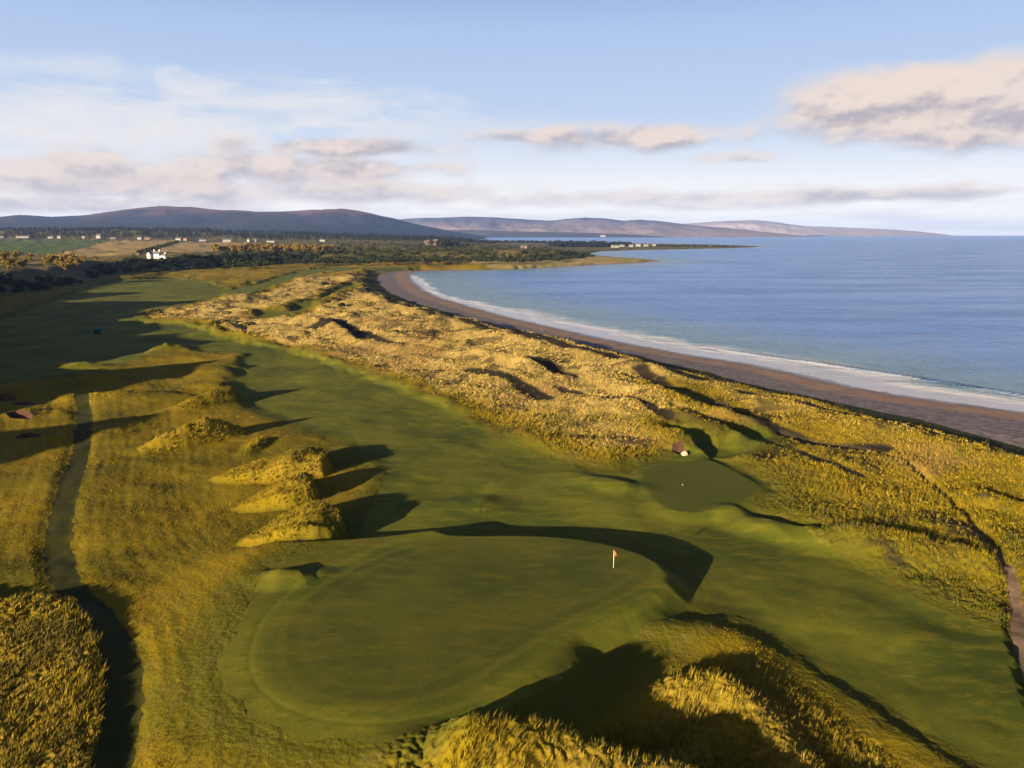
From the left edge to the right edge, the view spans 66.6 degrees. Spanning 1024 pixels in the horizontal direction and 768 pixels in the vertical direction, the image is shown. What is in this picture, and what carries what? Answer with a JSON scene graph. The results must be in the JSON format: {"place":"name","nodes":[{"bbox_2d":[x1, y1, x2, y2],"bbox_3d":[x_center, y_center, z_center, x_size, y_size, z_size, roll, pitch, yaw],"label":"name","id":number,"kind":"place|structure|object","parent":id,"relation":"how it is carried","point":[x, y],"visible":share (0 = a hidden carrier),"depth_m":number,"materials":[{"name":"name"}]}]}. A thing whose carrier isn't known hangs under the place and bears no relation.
{"place":"outdoors","nodes":[
{"label":"outdoors","id":0,"kind":"place"},
{"bbox_2d":[0,239,104,253],"bbox_3d":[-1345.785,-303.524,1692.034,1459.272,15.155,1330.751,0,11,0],"label":"green field","id":1,"kind":"structure","parent":0,"point":[37,246],"depth_m":1615.76,"materials":[{"name":"green plant"}]},
{"bbox_2d":[42,394,144,767],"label":"grass path","id":2,"kind":"structure","parent":0,"point":[123,703],"depth_m":84.11,"materials":[{"name":"green plant"}]},
{"bbox_2d":[54,240,245,256],"bbox_3d":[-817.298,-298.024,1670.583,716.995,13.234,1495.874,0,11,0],"label":"stubble field","id":3,"kind":"structure","parent":0,"point":[109,248],"depth_m":1456.77,"materials":[{"name":"beige plant"}]},
{"bbox_2d":[0,220,438,236],"bbox_3d":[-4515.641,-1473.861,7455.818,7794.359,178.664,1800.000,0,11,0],"label":"moorland spur","id":4,"kind":"structure","parent":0,"point":[270,226],"depth_m":7093.31,"materials":[{"name":"plant"}]},
{"bbox_2d":[0,206,484,238],"bbox_3d":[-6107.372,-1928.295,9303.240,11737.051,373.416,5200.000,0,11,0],"label":"moorland hill","id":5,"kind":"structure","parent":0,"point":[174,216],"depth_m":8242.19,"materials":[{"name":"plant"}]},
{"bbox_2d":[0,229,754,295],"bbox_3d":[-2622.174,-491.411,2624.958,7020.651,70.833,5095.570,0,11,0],"label":"heath land","id":6,"kind":"structure","parent":0,"point":[32,269],"depth_m":1308.57,"materials":[{"name":"green plant"}]},
{"bbox_2d":[0,253,6,265],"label":"autumn tree","id":7,"kind":"object","parent":6,"relation":"on","point":[2,256],"visible":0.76,"depth_m":687.58,"materials":[{"name":"orange plant"}]},
{"bbox_2d":[0,286,6,292],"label":"gorse bush","id":8,"kind":"object","parent":6,"relation":"on","point":[3,289],"visible":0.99,"depth_m":537.74,"materials":[{"name":"green plant"}]},
{"bbox_2d":[1,250,9,257],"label":"autumn tree","id":9,"kind":"object","parent":6,"relation":"on","point":[6,253],"visible":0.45,"depth_m":781.00,"materials":[{"name":"orange plant"}]},
{"bbox_2d":[0,271,12,276],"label":"gorse bush","id":10,"kind":"object","parent":6,"relation":"on","point":[3,273],"visible":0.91,"depth_m":574.86,"materials":[{"name":"green plant"}]},
{"bbox_2d":[0,257,13,269],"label":"autumn tree","id":11,"kind":"object","parent":6,"relation":"on","point":[7,263],"visible":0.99,"depth_m":607.40,"materials":[{"name":"orange plant"}]},
{"bbox_2d":[10,250,20,258],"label":"autumn tree","id":12,"kind":"object","parent":6,"relation":"on","point":[14,253],"visible":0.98,"depth_m":796.18,"materials":[{"name":"orange plant"}]},
{"bbox_2d":[11,288,20,292],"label":"gorse bush","id":13,"kind":"object","parent":6,"relation":"on","point":[14,290],"visible":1,"depth_m":546.04,"materials":[{"name":"green plant"}]},
{"bbox_2d":[16,258,26,268],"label":"autumn tree","id":14,"kind":"object","parent":6,"relation":"on","point":[22,263],"visible":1,"depth_m":619.36,"materials":[{"name":"orange plant"}]},
{"bbox_2d":[16,235,29,237],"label":"house","id":15,"kind":"structure","parent":6,"relation":"on","point":[28,236],"depth_m":2464.97,"materials":[{"name":"stone"}]},
{"bbox_2d":[26,253,32,259],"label":"autumn tree","id":16,"kind":"object","parent":6,"relation":"on","point":[29,256],"visible":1,"depth_m":785.10,"materials":[{"name":"orange plant"}]},
{"bbox_2d":[30,286,39,289],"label":"gorse bush","id":17,"kind":"object","parent":6,"relation":"on","point":[34,288],"visible":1,"depth_m":575.29,"materials":[{"name":"green plant"}]},
{"bbox_2d":[35,275,46,281],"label":"gorse bush","id":18,"kind":"object","parent":6,"relation":"on","point":[38,278],"visible":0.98,"depth_m":610.75,"materials":[{"name":"green plant"}]},
{"bbox_2d":[36,283,50,288],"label":"gorse bush","id":19,"kind":"object","parent":6,"relation":"on","point":[46,286],"visible":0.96,"depth_m":584.02,"materials":[{"name":"green plant"}]},
{"bbox_2d":[41,257,51,266],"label":"autumn tree","id":20,"kind":"object","parent":6,"relation":"on","point":[45,261],"visible":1,"depth_m":676.08,"materials":[{"name":"orange plant"}]},
{"bbox_2d":[44,253,55,265],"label":"autumn tree","id":21,"kind":"object","parent":6,"relation":"on","point":[51,257],"visible":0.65,"depth_m":709.26,"materials":[{"name":"orange plant"}]},
{"bbox_2d":[50,281,63,285],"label":"gorse bush","id":22,"kind":"object","parent":6,"relation":"on","point":[57,284],"visible":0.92,"depth_m":612.42,"materials":[{"name":"green plant"}]},
{"bbox_2d":[53,256,64,266],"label":"autumn tree","id":23,"kind":"object","parent":6,"relation":"on","point":[57,260],"visible":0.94,"depth_m":710.82,"materials":[{"name":"orange plant"}]},
{"bbox_2d":[60,253,67,261],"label":"autumn tree","id":24,"kind":"object","parent":6,"relation":"on","point":[65,256],"visible":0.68,"depth_m":761.17,"materials":[{"name":"orange plant"}]},
{"bbox_2d":[60,262,68,269],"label":"autumn tree","id":25,"kind":"object","parent":6,"relation":"on","point":[64,265],"visible":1,"depth_m":694.22,"materials":[{"name":"orange plant"}]},
{"bbox_2d":[66,257,73,264],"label":"autumn tree","id":26,"kind":"object","parent":6,"relation":"on","point":[69,260],"visible":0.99,"depth_m":742.92,"materials":[{"name":"orange plant"}]},
{"bbox_2d":[67,252,77,263],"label":"autumn tree","id":27,"kind":"object","parent":6,"relation":"on","point":[71,254],"visible":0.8,"depth_m":762.07,"materials":[{"name":"orange plant"}]},
{"bbox_2d":[73,257,81,263],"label":"autumn tree","id":28,"kind":"object","parent":6,"relation":"on","point":[77,260],"visible":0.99,"depth_m":760.61,"materials":[{"name":"orange plant"}]},
{"bbox_2d":[85,272,94,277],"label":"gorse bush","id":29,"kind":"object","parent":6,"relation":"on","point":[90,275],"visible":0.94,"depth_m":727.31,"materials":[{"name":"green plant"}]},
{"bbox_2d":[101,270,111,274],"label":"gorse bush","id":30,"kind":"object","parent":6,"relation":"on","point":[106,271],"visible":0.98,"depth_m":784.52,"materials":[{"name":"green plant"}]},
{"bbox_2d":[129,258,139,261],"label":"gorse bush","id":31,"kind":"object","parent":6,"relation":"on","point":[132,259],"visible":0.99,"depth_m":873.61,"materials":[{"name":"green plant"}]},
{"bbox_2d":[147,250,167,258],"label":"white house","id":32,"kind":"structure","parent":6,"relation":"on","point":[156,254],"depth_m":909.50,"materials":[{"name":"stone"}]},
{"bbox_2d":[136,240,182,252],"bbox_3d":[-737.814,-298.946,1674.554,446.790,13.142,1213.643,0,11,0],"label":"track hedge","id":33,"kind":"object","parent":6,"relation":"on","point":[153,247],"visible":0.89,"depth_m":1423.10,"materials":[{"name":"green plant"}]},
{"bbox_2d":[159,265,168,269],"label":"gorse bush","id":34,"kind":"object","parent":6,"relation":"on","point":[164,267],"visible":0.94,"depth_m":889.16,"materials":[{"name":"green plant"}]},
{"bbox_2d":[213,244,219,250],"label":"autumn tree","id":35,"kind":"object","parent":6,"relation":"on","point":[216,247],"visible":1,"depth_m":1197.60,"materials":[{"name":"orange plant"}]},
{"bbox_2d":[228,244,235,251],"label":"autumn tree","id":36,"kind":"object","parent":6,"relation":"on","point":[233,247],"visible":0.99,"depth_m":1140.16,"materials":[{"name":"orange plant"}]},
{"bbox_2d":[0,226,497,243],"bbox_3d":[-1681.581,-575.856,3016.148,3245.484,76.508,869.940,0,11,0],"label":"pine woods","id":37,"kind":"object","parent":6,"relation":"on","point":[313,234],"visible":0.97,"depth_m":2906.16,"materials":[{"name":"green plant"}]},
{"bbox_2d":[260,245,266,250],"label":"autumn tree","id":38,"kind":"object","parent":6,"relation":"on","point":[263,247],"visible":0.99,"depth_m":1164.79,"materials":[{"name":"orange plant"}]},
{"bbox_2d":[293,243,300,250],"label":"autumn tree","id":39,"kind":"object","parent":6,"relation":"on","point":[296,245],"visible":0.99,"depth_m":1184.74,"materials":[{"name":"orange plant"}]},
{"bbox_2d":[220,248,594,266],"bbox_3d":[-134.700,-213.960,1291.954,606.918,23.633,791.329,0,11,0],"label":"gorse scrub","id":40,"kind":"object","parent":6,"relation":"on","point":[255,261],"visible":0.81,"depth_m":1130.04,"materials":[{"name":"green plant"}]},
{"bbox_2d":[431,239,437,245],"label":"bare tree","id":41,"kind":"object","parent":6,"relation":"on","point":[434,241],"visible":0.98,"depth_m":1781.07,"materials":[{"name":"brown plant"}]},
{"bbox_2d":[335,242,555,250],"bbox_3d":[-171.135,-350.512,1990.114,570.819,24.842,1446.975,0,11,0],"label":"hedge scrub","id":42,"kind":"object","parent":6,"relation":"on","point":[406,245],"visible":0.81,"depth_m":1698.68,"materials":[{"name":"green plant"}]},
{"bbox_2d":[436,239,734,246],"bbox_3d":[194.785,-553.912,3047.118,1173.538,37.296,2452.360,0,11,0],"label":"shelter wood","id":43,"kind":"object","parent":6,"relation":"on","point":[556,243],"visible":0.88,"depth_m":2714.81,"materials":[{"name":"green plant"}]},
{"bbox_2d":[0,243,1023,767],"bbox_3d":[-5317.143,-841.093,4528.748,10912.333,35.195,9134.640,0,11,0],"label":"rough ground","id":44,"kind":"structure","parent":0,"point":[236,737],"depth_m":117.15,"materials":[{"name":"yellow plant"}]},
{"bbox_2d":[0,393,16,400],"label":"bunker","id":45,"kind":"object","parent":44,"relation":"on","point":[6,397],"visible":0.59,"depth_m":202.04},
{"bbox_2d":[5,410,33,419],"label":"bunker","id":46,"kind":"object","parent":44,"relation":"on","point":[22,414],"visible":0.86,"depth_m":180.36},
{"bbox_2d":[13,402,33,404],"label":"bunker","id":47,"kind":"object","parent":44,"relation":"on","point":[23,403],"visible":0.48,"depth_m":196.20},
{"bbox_2d":[15,433,41,438],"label":"bunker","id":48,"kind":"object","parent":44,"relation":"on","point":[31,435],"visible":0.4,"depth_m":165.88},
{"bbox_2d":[0,267,1023,767],"bbox_3d":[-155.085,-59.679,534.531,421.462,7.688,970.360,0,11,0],"label":"fairway","id":49,"kind":"structure","parent":44,"relation":"on","point":[918,663],"depth_m":103.11,"materials":[{"name":"green plant"}]},
{"bbox_2d":[93,328,102,333],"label":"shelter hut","id":50,"kind":"object","parent":49,"relation":"on","point":[97,330],"visible":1,"depth_m":329.60,"materials":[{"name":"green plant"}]},
{"bbox_2d":[279,537,657,703],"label":"putting green","id":51,"kind":"object","parent":49,"relation":"on","point":[420,621],"visible":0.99,"depth_m":83.28,"materials":[{"name":"green plant"}]},
{"bbox_2d":[672,441,683,453],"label":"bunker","id":52,"kind":"object","parent":49,"relation":"on","point":[678,448],"visible":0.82,"depth_m":151.22},
{"bbox_2d":[642,459,757,511],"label":"tee lawn","id":53,"kind":"structure","parent":49,"relation":"on","point":[707,485],"depth_m":130.23,"materials":[{"name":"green plant"}]},
{"bbox_2d":[140,269,1023,635],"bbox_3d":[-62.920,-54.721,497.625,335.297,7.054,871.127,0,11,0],"label":"marram grass","id":54,"kind":"structure","parent":44,"relation":"on","point":[894,491],"depth_m":155.48,"materials":[{"name":"yellow plant"}]},
{"bbox_2d":[0,0,1023,235],"label":"sky","id":55,"kind":"structure","parent":0,"point":[908,115],"materials":[{"name":"blue"}]},
{"bbox_2d":[448,230,660,236],"bbox_3d":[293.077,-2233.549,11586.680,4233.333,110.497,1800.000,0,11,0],"label":"coastal slope","id":56,"kind":"structure","parent":0,"point":[487,233],"depth_m":11116.69,"materials":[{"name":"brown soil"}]},
{"bbox_2d":[469,256,647,268],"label":"spit land","id":57,"kind":"structure","parent":0,"point":[543,263],"depth_m":1196.61,"materials":[{"name":"beige sand"}]},
{"bbox_2d":[399,217,814,236],"bbox_3d":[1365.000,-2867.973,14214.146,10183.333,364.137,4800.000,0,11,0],"label":"distant hill","id":58,"kind":"structure","parent":0,"point":[629,227],"depth_m":12987.73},
{"bbox_2d":[377,240,1023,447],"bbox_3d":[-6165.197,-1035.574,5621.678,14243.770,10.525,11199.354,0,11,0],"label":"beach","id":59,"kind":"structure","parent":0,"point":[1003,425],"depth_m":248.56,"materials":[{"name":"sand"}]},
{"bbox_2d":[411,236,1023,411],"bbox_3d":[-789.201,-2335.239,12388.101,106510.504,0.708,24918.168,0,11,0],"label":"sea","id":60,"kind":"structure","parent":0,"point":[940,318],"depth_m":531.70,"materials":[{"name":"liquid"}]},
{"bbox_2d":[687,220,951,235],"bbox_3d":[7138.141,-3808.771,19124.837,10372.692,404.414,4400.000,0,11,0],"label":"farthest hill","id":61,"kind":"structure","parent":0,"point":[769,226],"depth_m":17958.37,"materials":[{"name":"purple"}]},
{"bbox_2d":[913,470,1023,678],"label":"sand path","id":62,"kind":"structure","parent":0,"point":[1016,611],"depth_m":91.88,"materials":[{"name":"beige sand"}]}
]}

